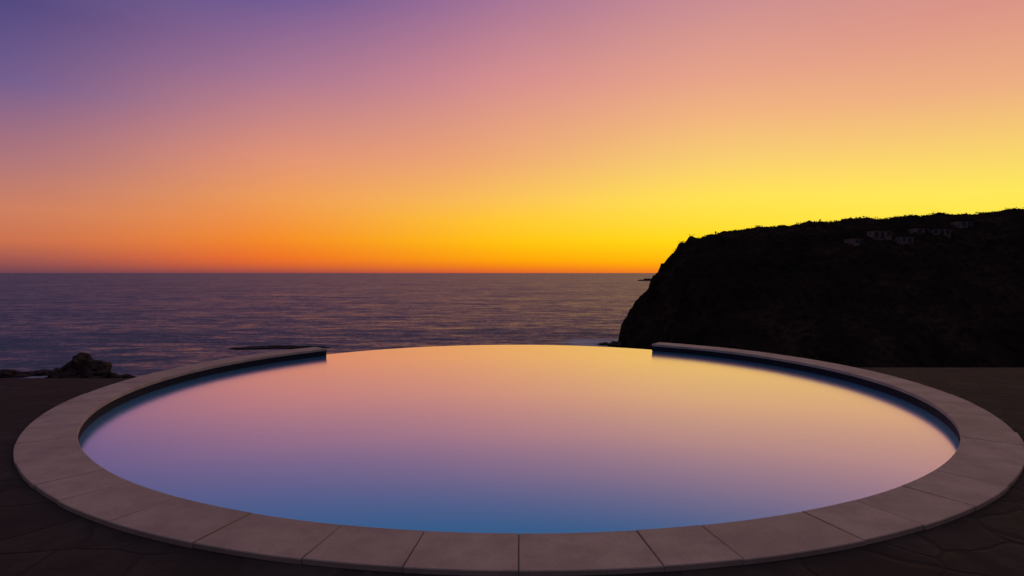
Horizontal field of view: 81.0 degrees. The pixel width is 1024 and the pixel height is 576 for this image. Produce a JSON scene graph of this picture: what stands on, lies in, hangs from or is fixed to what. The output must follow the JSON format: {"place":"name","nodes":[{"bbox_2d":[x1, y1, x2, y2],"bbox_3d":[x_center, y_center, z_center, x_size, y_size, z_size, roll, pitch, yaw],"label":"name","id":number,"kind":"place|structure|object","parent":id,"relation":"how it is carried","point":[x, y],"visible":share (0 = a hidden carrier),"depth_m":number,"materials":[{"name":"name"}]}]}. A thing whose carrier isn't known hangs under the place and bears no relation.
{"place":"outdoors","nodes":[
{"label":"outdoors","id":0,"kind":"place"},
{"bbox_2d":[0,273,655,377],"bbox_3d":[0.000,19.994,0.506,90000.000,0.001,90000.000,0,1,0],"label":"sea","id":1,"kind":"structure","parent":0,"point":[137,324],"depth_m":294.94,"materials":[{"name":"liquid"}]},
{"bbox_2d":[0,369,52,377],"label":"sea rock","id":2,"kind":"object","parent":1,"relation":"in","point":[8,373],"visible":0.52,"depth_m":115.83,"materials":[{"name":"black stone"}]},
{"bbox_2d":[45,352,135,377],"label":"sea rock","id":3,"kind":"object","parent":1,"relation":"in","point":[82,365],"visible":0.45,"depth_m":111.92,"materials":[{"name":"black stone"}]},
{"bbox_2d":[228,345,330,349],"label":"sea rock","id":4,"kind":"object","parent":1,"relation":"in","point":[273,347],"visible":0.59,"depth_m":158.23,"materials":[{"name":"black stone"}]},
{"bbox_2d":[596,341,622,347],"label":"sea rock","id":5,"kind":"object","parent":1,"relation":"in","point":[618,344],"visible":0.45,"depth_m":163.84,"materials":[{"name":"black stone"}]},
{"bbox_2d":[0,368,1023,575],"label":"flagstone terrace","id":6,"kind":"structure","parent":0,"point":[41,535],"depth_m":3.62,"materials":[{"name":"stone"}]},
{"bbox_2d":[13,342,1023,575],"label":"swimming pool","id":7,"kind":"structure","parent":6,"relation":"in","point":[515,460],"depth_m":5.60,"materials":[{"name":"stone"}]},
{"bbox_2d":[0,0,1023,272],"label":"sky","id":8,"kind":"structure","parent":0,"point":[137,136],"materials":[{"name":"orange"}]},
{"bbox_2d":[618,208,1023,367],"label":"headland","id":9,"kind":"structure","parent":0,"point":[919,313],"depth_m":141.21,"materials":[{"name":"black stone"}]},
{"bbox_2d":[673,207,1023,270],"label":"scrub","id":10,"kind":"object","parent":9,"relation":"on","point":[840,226],"visible":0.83,"depth_m":158.09,"materials":[{"name":"black plant"}]},
{"bbox_2d":[843,237,863,245],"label":"white villa","id":11,"kind":"object","parent":9,"relation":"on","point":[856,241],"visible":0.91,"depth_m":151.21,"materials":[{"name":"black"}]},
{"bbox_2d":[866,229,892,239],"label":"white villa","id":12,"kind":"object","parent":9,"relation":"on","point":[883,234],"visible":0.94,"depth_m":152.94,"materials":[{"name":"black"}]},
{"bbox_2d":[892,235,913,244],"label":"white villa","id":13,"kind":"object","parent":9,"relation":"on","point":[905,239],"visible":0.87,"depth_m":151.01,"materials":[{"name":"black"}]},
{"bbox_2d":[907,227,929,234],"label":"white villa","id":14,"kind":"object","parent":9,"relation":"on","point":[918,230],"visible":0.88,"depth_m":155.88,"materials":[{"name":"black"}]},
{"bbox_2d":[929,228,950,237],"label":"white villa","id":15,"kind":"object","parent":9,"relation":"on","point":[944,231],"visible":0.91,"depth_m":153.89,"materials":[{"name":"black"}]},
{"bbox_2d":[949,220,972,228],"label":"white villa","id":16,"kind":"object","parent":9,"relation":"on","point":[962,224],"visible":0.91,"depth_m":157.87,"materials":[{"name":"black"}]}
]}

